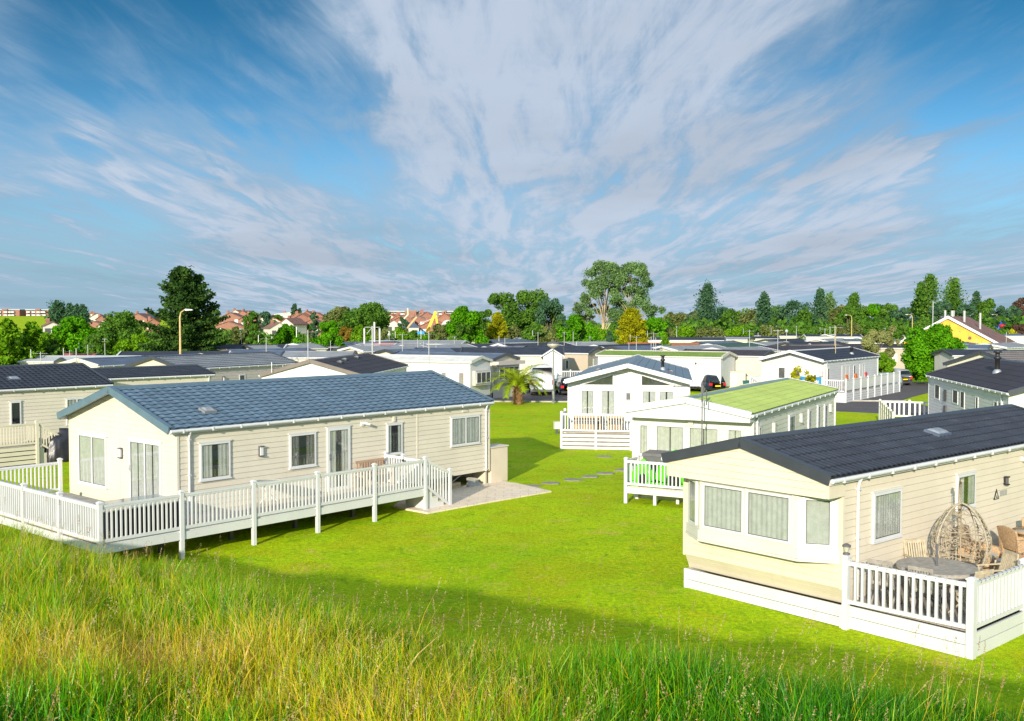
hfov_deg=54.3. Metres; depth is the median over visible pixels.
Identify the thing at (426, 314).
house
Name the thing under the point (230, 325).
house
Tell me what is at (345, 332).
shrub tree
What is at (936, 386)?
window
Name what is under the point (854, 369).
window
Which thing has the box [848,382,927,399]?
driveway
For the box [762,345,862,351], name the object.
static caravan
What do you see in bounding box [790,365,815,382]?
sapling
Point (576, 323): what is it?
broadleaf tree
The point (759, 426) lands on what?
window
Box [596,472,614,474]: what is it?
stepping stone
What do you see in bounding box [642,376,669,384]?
gable window
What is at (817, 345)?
static caravan
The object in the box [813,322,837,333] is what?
shrub tree
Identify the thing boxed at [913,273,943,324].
poplar tree
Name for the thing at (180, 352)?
street lamp
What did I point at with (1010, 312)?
broadleaf tree
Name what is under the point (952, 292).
poplar tree
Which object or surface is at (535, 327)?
shrub tree
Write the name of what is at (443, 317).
house
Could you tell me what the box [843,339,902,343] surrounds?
static caravan
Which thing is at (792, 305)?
broadleaf tree
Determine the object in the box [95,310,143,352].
broadleaf tree
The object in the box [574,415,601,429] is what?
garden sofa
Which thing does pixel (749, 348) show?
static caravan
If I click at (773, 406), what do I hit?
static caravan
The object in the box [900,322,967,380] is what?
broadleaf tree
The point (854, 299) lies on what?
poplar tree
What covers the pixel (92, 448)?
window
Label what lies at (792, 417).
window
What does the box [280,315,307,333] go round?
house
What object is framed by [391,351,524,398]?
static caravan
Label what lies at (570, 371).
veranda deck
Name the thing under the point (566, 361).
window
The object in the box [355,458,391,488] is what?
garden bench
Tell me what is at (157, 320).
house
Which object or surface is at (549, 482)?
stepping stone
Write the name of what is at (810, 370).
window
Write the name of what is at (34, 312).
block of flats
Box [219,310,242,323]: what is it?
house
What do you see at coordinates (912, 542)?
wooden chair
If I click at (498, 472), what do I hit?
storage cabinet
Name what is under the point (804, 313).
broadleaf tree
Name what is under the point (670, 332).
shrub tree
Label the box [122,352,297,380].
holiday lodge
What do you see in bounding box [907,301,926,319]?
broadleaf tree
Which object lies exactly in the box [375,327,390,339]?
shrub tree
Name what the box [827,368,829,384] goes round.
window
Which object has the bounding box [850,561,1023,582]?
light cable
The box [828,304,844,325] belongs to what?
broadleaf tree
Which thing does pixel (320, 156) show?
sky
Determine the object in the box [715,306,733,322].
broadleaf tree
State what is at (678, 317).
broadleaf tree
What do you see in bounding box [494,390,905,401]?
kerb
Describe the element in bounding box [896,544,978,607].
garden table
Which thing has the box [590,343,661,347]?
static caravan
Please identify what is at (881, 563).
wooden chair
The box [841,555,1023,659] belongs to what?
terrace deck
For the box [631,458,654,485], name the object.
plastic toy
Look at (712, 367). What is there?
window
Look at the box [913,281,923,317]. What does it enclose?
poplar tree
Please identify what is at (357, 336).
broadleaf tree
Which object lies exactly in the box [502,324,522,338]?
shrub tree
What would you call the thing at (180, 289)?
cypress tree
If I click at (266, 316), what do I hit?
broadleaf tree
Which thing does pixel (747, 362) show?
static caravan
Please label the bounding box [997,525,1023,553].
rattan chair
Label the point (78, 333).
broadleaf tree
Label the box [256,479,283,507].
round table
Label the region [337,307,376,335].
broadleaf tree
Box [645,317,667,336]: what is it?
shrub tree
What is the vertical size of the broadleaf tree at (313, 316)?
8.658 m
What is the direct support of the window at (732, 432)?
in the static caravan at (773, 406)
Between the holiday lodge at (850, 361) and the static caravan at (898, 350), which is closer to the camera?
the holiday lodge at (850, 361)
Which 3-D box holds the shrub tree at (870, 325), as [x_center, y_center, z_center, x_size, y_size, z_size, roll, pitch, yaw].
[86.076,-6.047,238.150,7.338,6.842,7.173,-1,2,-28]
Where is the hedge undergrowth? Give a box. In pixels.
[0,314,1023,354]
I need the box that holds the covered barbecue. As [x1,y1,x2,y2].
[43,428,68,462]
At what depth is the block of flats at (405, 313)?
518.29 m
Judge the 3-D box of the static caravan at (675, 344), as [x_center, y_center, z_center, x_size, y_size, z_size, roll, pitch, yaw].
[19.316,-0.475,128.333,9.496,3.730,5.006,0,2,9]
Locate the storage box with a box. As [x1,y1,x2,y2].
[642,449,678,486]
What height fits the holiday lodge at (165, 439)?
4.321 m
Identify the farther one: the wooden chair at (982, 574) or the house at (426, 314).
the house at (426, 314)
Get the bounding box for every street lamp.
[179,309,192,353]
[547,340,559,402]
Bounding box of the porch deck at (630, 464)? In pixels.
[623,453,682,504]
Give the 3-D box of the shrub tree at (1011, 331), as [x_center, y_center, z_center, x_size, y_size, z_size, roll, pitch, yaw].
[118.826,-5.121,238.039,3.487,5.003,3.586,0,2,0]
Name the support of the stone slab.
on the paved patio
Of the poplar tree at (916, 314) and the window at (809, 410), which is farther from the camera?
the poplar tree at (916, 314)
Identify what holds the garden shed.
on the lawn at (526, 434)
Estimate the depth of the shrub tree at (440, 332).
169.16 m
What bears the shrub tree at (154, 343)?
on the lawn at (526, 434)
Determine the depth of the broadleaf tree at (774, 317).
314.63 m
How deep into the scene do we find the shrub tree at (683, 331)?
236.51 m
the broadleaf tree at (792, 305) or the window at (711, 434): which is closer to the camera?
the window at (711, 434)
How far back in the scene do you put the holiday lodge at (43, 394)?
46.68 m
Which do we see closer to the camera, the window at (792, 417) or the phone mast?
the window at (792, 417)
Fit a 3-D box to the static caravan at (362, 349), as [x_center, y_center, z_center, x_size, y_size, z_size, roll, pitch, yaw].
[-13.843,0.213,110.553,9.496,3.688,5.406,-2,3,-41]
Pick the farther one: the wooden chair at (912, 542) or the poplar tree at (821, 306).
the poplar tree at (821, 306)
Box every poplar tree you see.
[41,300,66,331]
[62,302,73,331]
[70,303,78,315]
[77,303,91,325]
[690,279,723,328]
[754,290,776,326]
[811,287,828,328]
[824,291,837,320]
[842,292,867,322]
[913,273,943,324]
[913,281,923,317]
[940,277,968,317]
[970,290,981,315]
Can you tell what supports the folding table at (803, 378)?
on the road
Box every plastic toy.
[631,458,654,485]
[655,449,682,489]
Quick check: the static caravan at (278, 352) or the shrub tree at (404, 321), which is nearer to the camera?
the static caravan at (278, 352)
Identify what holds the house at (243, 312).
on the lawn at (526, 434)
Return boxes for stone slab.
[466,477,480,486]
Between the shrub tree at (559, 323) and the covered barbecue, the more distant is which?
the shrub tree at (559, 323)
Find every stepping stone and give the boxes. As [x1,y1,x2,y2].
[527,484,542,486]
[541,481,559,483]
[563,478,584,480]
[582,475,598,477]
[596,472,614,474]
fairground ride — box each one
[418,311,437,331]
[993,321,1006,329]
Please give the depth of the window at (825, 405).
43.04 m
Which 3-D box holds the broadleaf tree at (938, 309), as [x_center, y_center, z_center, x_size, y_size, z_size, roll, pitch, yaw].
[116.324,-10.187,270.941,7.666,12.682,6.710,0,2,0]
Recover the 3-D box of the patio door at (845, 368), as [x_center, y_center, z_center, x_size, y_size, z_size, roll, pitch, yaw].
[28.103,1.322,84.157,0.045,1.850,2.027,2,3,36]
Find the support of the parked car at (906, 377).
on the driveway
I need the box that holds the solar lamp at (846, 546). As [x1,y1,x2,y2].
[842,543,850,554]
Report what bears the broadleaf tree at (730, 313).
on the lawn at (526, 434)
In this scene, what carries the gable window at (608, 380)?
in the holiday lodge at (613, 387)
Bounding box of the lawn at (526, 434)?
[0,316,1023,720]
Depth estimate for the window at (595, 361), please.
101.16 m
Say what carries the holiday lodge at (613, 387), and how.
on the lawn at (526, 434)
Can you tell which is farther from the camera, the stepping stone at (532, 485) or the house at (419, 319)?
the house at (419, 319)
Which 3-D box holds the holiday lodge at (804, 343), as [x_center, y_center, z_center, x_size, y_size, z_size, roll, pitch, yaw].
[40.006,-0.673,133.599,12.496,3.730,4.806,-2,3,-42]
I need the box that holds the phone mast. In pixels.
[363,322,380,353]
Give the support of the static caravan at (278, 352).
on the lawn at (526, 434)
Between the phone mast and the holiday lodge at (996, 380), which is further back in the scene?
the phone mast
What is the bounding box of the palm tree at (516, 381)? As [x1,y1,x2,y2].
[482,363,551,404]
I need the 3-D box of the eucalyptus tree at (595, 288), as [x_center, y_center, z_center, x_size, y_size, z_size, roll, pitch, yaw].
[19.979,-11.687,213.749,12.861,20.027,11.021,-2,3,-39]
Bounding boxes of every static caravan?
[16,355,144,364]
[53,356,122,362]
[60,353,201,367]
[64,353,102,354]
[92,364,214,385]
[117,351,232,355]
[204,344,287,349]
[220,347,315,352]
[241,344,327,350]
[260,350,303,354]
[280,351,357,361]
[337,345,429,353]
[354,343,422,344]
[356,341,400,342]
[374,354,492,394]
[375,343,397,344]
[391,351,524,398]
[397,340,469,344]
[399,344,475,347]
[414,347,460,351]
[467,343,546,346]
[484,345,563,346]
[490,342,577,345]
[576,342,623,345]
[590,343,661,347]
[595,350,736,391]
[604,345,670,349]
[622,377,839,501]
[625,342,699,345]
[646,337,725,342]
[652,345,723,350]
[661,404,1023,627]
[682,349,775,382]
[690,340,741,344]
[705,346,780,352]
[725,336,780,340]
[725,337,754,342]
[750,341,786,345]
[753,333,801,338]
[753,338,806,341]
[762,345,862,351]
[783,344,846,345]
[801,334,862,339]
[806,338,848,343]
[808,343,904,368]
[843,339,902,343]
[900,334,1023,343]
[931,349,1006,370]
[963,344,993,348]
[979,342,1023,349]
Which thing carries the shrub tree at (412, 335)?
on the lawn at (526, 434)
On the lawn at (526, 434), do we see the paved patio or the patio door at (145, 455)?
the paved patio
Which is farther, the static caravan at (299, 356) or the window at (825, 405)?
the static caravan at (299, 356)
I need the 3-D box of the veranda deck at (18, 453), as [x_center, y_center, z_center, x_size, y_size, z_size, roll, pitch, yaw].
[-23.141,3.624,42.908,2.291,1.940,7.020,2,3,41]
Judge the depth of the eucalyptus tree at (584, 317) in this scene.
217.45 m
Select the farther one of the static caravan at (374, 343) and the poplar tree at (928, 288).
the poplar tree at (928, 288)
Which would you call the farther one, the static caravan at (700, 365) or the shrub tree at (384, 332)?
the shrub tree at (384, 332)
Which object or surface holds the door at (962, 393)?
in the holiday lodge at (996, 380)
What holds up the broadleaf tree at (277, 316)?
on the lawn at (526, 434)
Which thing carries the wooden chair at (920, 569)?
on the terrace deck at (992, 599)
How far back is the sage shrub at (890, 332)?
121.62 m
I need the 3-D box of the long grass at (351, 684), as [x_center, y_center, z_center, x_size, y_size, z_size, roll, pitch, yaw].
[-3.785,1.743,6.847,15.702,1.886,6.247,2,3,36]
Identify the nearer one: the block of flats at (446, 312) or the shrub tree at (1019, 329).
the shrub tree at (1019, 329)
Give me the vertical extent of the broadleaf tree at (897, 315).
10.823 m
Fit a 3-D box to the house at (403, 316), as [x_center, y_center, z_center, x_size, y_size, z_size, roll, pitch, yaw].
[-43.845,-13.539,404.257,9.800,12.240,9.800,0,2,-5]
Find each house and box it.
[41,318,60,333]
[89,311,106,320]
[89,319,100,327]
[95,313,106,321]
[133,311,154,327]
[145,316,160,332]
[146,312,159,322]
[215,320,242,332]
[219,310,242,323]
[238,309,251,315]
[238,311,260,323]
[262,320,282,337]
[274,311,290,317]
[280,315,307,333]
[291,311,309,317]
[294,311,307,321]
[306,317,324,336]
[312,310,322,317]
[387,318,397,333]
[391,312,401,323]
[394,312,414,324]
[402,319,418,331]
[411,313,425,325]
[419,317,441,334]
[421,309,432,320]
[435,311,450,322]
[895,301,1016,343]
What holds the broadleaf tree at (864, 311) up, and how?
on the lawn at (526, 434)
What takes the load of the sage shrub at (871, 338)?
on the lawn at (526, 434)
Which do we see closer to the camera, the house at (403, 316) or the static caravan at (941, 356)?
the static caravan at (941, 356)
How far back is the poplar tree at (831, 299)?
312.50 m
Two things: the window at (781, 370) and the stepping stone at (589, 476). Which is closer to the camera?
the stepping stone at (589, 476)
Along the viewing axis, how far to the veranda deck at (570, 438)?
48.84 m
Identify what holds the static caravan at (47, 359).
on the lawn at (526, 434)
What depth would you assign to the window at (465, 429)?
37.21 m
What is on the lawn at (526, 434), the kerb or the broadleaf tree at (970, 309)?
the broadleaf tree at (970, 309)
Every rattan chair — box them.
[955,524,1001,569]
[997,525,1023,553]
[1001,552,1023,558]
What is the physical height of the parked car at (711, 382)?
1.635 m
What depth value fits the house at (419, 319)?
409.67 m
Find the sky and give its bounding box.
[0,0,1023,323]
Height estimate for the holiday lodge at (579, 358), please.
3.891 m
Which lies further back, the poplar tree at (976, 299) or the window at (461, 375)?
the poplar tree at (976, 299)
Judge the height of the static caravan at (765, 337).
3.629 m
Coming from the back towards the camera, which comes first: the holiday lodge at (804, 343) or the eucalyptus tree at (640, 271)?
the eucalyptus tree at (640, 271)
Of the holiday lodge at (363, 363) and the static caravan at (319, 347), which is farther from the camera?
the static caravan at (319, 347)
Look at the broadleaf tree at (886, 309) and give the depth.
285.32 m
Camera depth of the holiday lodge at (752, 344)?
123.17 m
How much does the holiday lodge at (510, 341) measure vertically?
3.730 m
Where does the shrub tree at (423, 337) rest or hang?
on the lawn at (526, 434)
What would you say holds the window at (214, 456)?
in the holiday lodge at (165, 439)
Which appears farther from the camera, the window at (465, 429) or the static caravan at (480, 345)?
the static caravan at (480, 345)
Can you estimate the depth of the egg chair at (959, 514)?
21.79 m
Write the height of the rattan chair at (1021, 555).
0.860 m
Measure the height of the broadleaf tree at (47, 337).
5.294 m
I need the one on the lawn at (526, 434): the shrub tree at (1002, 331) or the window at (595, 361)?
the shrub tree at (1002, 331)
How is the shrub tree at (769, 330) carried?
on the lawn at (526, 434)
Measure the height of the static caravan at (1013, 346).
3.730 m
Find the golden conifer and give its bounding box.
[615,307,650,343]
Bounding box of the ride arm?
[404,308,416,329]
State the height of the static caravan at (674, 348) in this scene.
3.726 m
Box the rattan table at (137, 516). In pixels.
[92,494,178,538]
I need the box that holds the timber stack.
[439,481,460,489]
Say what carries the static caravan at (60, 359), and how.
on the lawn at (526, 434)
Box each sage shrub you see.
[861,329,895,371]
[884,325,900,345]
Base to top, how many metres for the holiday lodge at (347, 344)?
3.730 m
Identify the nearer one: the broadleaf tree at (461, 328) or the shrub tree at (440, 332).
the broadleaf tree at (461, 328)
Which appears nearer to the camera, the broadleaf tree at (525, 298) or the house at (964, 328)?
the house at (964, 328)
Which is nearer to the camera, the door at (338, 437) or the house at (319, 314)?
the door at (338, 437)
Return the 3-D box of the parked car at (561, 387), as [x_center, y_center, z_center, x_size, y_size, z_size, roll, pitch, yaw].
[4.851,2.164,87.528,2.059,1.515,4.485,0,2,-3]
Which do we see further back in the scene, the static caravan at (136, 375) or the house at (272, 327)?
the house at (272, 327)
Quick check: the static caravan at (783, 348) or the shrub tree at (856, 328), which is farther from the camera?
the shrub tree at (856, 328)
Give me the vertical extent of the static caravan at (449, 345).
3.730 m
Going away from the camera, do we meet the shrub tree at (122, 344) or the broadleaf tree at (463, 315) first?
the shrub tree at (122, 344)
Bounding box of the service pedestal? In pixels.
[553,421,559,433]
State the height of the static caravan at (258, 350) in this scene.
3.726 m
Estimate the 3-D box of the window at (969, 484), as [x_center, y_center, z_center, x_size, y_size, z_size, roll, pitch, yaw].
[10.784,3.088,23.734,1.020,0.880,0.095,-2,3,-41]
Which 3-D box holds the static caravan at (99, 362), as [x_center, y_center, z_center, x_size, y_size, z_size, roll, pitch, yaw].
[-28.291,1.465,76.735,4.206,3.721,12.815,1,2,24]
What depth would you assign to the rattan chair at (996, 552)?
22.68 m
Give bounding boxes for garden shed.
[726,371,745,387]
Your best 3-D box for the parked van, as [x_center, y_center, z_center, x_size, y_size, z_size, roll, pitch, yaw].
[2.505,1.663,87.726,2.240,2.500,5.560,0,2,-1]
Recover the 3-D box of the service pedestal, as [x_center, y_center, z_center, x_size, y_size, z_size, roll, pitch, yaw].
[2.510,3.772,55.915,0.340,0.710,0.280,-1,2,-17]
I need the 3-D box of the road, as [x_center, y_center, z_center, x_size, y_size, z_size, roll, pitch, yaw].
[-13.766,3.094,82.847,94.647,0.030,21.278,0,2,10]
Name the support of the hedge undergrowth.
on the lawn at (526, 434)
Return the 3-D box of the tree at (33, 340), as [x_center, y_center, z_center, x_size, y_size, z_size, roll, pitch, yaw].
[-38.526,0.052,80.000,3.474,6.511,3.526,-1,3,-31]
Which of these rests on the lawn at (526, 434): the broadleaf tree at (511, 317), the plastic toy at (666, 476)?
the broadleaf tree at (511, 317)
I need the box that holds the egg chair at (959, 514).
[931,478,991,570]
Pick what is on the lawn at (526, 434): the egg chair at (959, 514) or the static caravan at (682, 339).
the static caravan at (682, 339)
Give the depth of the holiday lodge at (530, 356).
94.43 m
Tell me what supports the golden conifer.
on the lawn at (526, 434)
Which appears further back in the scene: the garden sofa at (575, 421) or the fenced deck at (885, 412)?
the fenced deck at (885, 412)
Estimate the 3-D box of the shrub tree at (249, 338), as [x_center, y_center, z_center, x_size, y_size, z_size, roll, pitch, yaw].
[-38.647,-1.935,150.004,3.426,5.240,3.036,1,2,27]
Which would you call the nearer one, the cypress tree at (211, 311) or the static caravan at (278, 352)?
the static caravan at (278, 352)
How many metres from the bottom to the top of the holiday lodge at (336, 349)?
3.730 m
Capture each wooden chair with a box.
[867,559,902,605]
[903,539,935,587]
[908,565,942,616]
[948,569,993,612]
[976,549,1018,572]
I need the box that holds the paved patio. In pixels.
[393,481,551,513]
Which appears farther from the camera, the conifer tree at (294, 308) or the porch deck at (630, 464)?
the conifer tree at (294, 308)
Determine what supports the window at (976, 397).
in the holiday lodge at (996, 380)
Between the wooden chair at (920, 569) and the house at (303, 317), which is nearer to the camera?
the wooden chair at (920, 569)
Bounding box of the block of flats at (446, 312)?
[437,311,452,316]
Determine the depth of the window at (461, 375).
77.34 m
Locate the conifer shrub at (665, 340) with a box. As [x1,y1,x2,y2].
[660,333,671,344]
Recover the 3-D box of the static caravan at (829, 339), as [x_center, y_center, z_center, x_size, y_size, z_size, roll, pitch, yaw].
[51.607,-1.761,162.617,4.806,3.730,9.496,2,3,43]
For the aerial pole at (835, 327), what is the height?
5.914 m
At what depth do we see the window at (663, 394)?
49.87 m
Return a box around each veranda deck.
[0,420,58,467]
[0,451,451,558]
[554,370,581,389]
[560,408,631,450]
[750,371,900,402]
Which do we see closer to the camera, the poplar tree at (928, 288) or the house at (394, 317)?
the poplar tree at (928, 288)
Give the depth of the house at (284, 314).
519.47 m
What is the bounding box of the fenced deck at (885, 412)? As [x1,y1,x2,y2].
[879,399,927,419]
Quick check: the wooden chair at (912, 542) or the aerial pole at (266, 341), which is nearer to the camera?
the wooden chair at (912, 542)
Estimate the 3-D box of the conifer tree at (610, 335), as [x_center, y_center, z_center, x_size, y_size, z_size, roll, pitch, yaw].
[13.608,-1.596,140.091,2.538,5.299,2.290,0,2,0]
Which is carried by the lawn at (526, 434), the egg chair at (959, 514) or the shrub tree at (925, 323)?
the shrub tree at (925, 323)
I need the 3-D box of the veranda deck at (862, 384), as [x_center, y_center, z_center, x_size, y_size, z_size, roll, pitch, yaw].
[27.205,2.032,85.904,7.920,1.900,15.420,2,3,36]
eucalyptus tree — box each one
[572,260,628,328]
[573,296,596,330]
[605,260,665,340]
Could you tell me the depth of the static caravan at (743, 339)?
182.81 m
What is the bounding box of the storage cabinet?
[487,443,508,482]
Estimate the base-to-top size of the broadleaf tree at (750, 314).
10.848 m
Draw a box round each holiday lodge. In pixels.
[0,363,113,447]
[57,370,493,513]
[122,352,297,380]
[258,352,408,378]
[288,342,357,350]
[332,344,426,350]
[371,348,454,353]
[460,347,564,385]
[489,339,537,342]
[524,345,605,376]
[546,341,614,344]
[563,354,693,433]
[702,342,766,346]
[757,345,880,395]
[770,341,846,345]
[925,351,1023,413]
[942,350,1023,366]
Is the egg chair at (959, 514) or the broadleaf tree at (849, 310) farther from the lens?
the broadleaf tree at (849, 310)
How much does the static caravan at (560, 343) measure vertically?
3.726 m
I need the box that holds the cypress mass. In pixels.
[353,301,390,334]
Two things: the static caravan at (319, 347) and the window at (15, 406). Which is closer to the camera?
the window at (15, 406)
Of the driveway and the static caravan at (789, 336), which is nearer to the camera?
the driveway
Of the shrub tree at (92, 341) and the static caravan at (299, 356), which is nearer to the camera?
the static caravan at (299, 356)
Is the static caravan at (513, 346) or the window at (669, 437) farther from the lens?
the static caravan at (513, 346)
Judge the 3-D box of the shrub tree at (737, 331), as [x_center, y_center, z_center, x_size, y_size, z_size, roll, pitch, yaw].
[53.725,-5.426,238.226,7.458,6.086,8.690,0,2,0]
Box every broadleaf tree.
[35,331,66,352]
[50,315,97,352]
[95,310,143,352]
[241,310,259,330]
[256,311,272,331]
[271,324,301,343]
[272,314,282,321]
[309,312,320,337]
[311,320,345,345]
[322,306,349,335]
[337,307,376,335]
[348,324,369,341]
[444,306,488,342]
[449,322,471,341]
[476,310,493,335]
[484,291,523,334]
[515,288,565,335]
[534,296,567,336]
[555,314,600,341]
[662,312,687,327]
[686,308,713,329]
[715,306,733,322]
[718,308,751,328]
[737,308,756,332]
[770,305,782,326]
[773,299,813,327]
[796,308,827,330]
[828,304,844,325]
[835,304,856,327]
[858,306,873,320]
[863,303,880,326]
[875,303,898,326]
[889,307,919,327]
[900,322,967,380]
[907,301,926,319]
[928,300,951,321]
[942,298,962,317]
[955,303,978,321]
[972,298,996,323]
[985,305,1005,325]
[1000,305,1022,324]
[1012,297,1023,315]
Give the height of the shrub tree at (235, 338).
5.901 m
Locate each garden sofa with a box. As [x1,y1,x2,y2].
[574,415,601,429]
[609,416,622,429]
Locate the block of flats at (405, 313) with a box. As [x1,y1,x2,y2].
[389,311,419,317]
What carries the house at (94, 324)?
on the lawn at (526, 434)
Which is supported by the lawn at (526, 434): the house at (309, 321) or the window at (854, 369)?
the house at (309, 321)
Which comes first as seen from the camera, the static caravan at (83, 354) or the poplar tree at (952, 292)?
the static caravan at (83, 354)
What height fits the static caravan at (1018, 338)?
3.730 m
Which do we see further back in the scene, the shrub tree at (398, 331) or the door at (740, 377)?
the shrub tree at (398, 331)
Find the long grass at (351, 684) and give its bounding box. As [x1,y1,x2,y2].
[0,496,1023,720]
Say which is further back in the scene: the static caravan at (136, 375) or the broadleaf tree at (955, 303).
the broadleaf tree at (955, 303)
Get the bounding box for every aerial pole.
[258,335,272,351]
[296,327,308,358]
[673,381,706,444]
[829,326,842,352]
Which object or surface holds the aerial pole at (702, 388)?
on the lawn at (526, 434)
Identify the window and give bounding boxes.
[9,400,21,424]
[65,397,84,425]
[77,432,107,489]
[198,439,231,481]
[288,431,316,469]
[385,422,403,454]
[450,414,480,447]
[458,372,464,384]
[476,371,490,383]
[499,366,518,379]
[554,360,558,372]
[565,360,568,369]
[586,375,612,384]
[593,358,597,365]
[638,422,650,455]
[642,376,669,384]
[654,423,686,450]
[687,425,720,447]
[710,365,714,373]
[725,427,744,439]
[758,425,761,434]
[765,366,772,379]
[778,367,785,377]
[788,413,795,430]
[805,368,812,376]
[808,408,812,428]
[824,403,828,426]
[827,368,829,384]
[853,365,855,377]
[859,364,864,377]
[871,486,903,544]
[934,384,939,399]
[952,389,957,404]
[955,470,976,510]
[975,396,978,407]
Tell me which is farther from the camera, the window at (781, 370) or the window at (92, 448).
the window at (781, 370)
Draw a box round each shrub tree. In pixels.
[83,333,105,354]
[112,334,152,354]
[139,340,170,350]
[229,326,256,343]
[244,330,264,343]
[339,326,352,341]
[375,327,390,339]
[388,326,408,339]
[397,317,407,330]
[408,330,420,339]
[420,335,427,339]
[427,323,450,339]
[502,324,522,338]
[520,321,546,340]
[538,326,559,342]
[551,320,563,329]
[593,327,616,340]
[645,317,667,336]
[649,327,675,336]
[673,325,695,336]
[694,325,724,336]
[723,325,753,335]
[760,325,784,335]
[783,325,814,338]
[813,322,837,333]
[835,322,865,336]
[861,321,884,336]
[879,321,911,338]
[910,317,934,331]
[983,322,1006,333]
[1007,323,1023,334]
[1008,329,1017,333]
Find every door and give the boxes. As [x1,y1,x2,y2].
[128,437,162,497]
[239,374,245,379]
[325,425,351,491]
[580,389,594,413]
[600,389,615,427]
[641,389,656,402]
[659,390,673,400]
[737,374,744,385]
[817,404,820,426]
[842,365,849,387]
[960,390,964,408]
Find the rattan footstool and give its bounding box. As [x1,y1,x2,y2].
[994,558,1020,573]
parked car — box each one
[555,377,569,394]
[690,374,725,391]
[870,372,902,388]
[892,368,912,384]
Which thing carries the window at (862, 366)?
in the holiday lodge at (850, 361)
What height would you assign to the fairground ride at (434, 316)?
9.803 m
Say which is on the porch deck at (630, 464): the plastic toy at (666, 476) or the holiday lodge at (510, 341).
the plastic toy at (666, 476)
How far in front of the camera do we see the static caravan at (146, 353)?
88.19 m
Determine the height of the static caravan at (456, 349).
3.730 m
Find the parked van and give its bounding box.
[528,365,552,394]
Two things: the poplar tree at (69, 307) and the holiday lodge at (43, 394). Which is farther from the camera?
the poplar tree at (69, 307)
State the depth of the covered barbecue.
44.42 m
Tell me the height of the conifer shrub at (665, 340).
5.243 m
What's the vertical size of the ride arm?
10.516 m
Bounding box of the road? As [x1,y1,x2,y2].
[492,391,927,414]
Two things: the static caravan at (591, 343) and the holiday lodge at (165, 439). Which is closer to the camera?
the holiday lodge at (165, 439)
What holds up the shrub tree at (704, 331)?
on the lawn at (526, 434)
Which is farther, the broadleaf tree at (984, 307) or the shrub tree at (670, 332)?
the broadleaf tree at (984, 307)
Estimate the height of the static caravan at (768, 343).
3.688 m
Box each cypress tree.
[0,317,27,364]
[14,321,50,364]
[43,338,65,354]
[135,265,233,350]
[174,273,233,350]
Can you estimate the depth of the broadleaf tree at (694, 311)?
292.67 m
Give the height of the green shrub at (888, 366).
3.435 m
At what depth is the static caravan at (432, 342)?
145.15 m
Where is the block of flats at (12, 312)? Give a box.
[0,309,25,315]
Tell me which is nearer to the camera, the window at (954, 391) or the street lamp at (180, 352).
the window at (954, 391)
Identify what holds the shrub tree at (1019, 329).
on the lawn at (526, 434)
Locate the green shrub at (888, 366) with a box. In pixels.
[878,352,896,373]
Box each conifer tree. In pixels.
[290,303,296,315]
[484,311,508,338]
[605,331,613,341]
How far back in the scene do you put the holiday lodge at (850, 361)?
82.53 m
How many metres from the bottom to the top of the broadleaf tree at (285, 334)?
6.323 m
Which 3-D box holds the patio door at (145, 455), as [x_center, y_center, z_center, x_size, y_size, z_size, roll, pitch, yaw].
[-10.822,3.352,29.480,1.920,2.060,0.110,2,3,41]
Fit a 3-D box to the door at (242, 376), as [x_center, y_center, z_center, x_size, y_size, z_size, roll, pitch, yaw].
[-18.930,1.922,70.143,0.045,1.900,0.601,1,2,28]
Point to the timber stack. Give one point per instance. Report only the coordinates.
(455, 484)
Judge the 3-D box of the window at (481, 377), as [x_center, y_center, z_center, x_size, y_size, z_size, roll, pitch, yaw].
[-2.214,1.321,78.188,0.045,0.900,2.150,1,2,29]
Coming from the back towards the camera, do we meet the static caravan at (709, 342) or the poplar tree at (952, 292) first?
the poplar tree at (952, 292)
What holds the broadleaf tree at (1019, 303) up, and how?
on the lawn at (526, 434)
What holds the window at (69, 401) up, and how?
in the holiday lodge at (43, 394)
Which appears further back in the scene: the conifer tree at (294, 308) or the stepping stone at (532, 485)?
the conifer tree at (294, 308)
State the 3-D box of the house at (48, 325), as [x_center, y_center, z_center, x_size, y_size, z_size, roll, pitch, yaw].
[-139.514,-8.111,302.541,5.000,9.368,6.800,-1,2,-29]
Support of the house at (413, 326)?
on the lawn at (526, 434)
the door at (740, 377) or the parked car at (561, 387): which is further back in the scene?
the door at (740, 377)
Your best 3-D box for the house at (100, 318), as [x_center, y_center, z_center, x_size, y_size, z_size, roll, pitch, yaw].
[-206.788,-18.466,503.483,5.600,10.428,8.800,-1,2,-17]
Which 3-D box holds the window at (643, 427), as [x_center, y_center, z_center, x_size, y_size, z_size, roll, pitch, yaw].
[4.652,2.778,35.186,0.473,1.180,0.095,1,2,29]
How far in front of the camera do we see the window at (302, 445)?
31.63 m
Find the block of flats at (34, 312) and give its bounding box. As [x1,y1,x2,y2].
[25,309,50,315]
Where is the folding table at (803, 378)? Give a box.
[799,376,820,383]

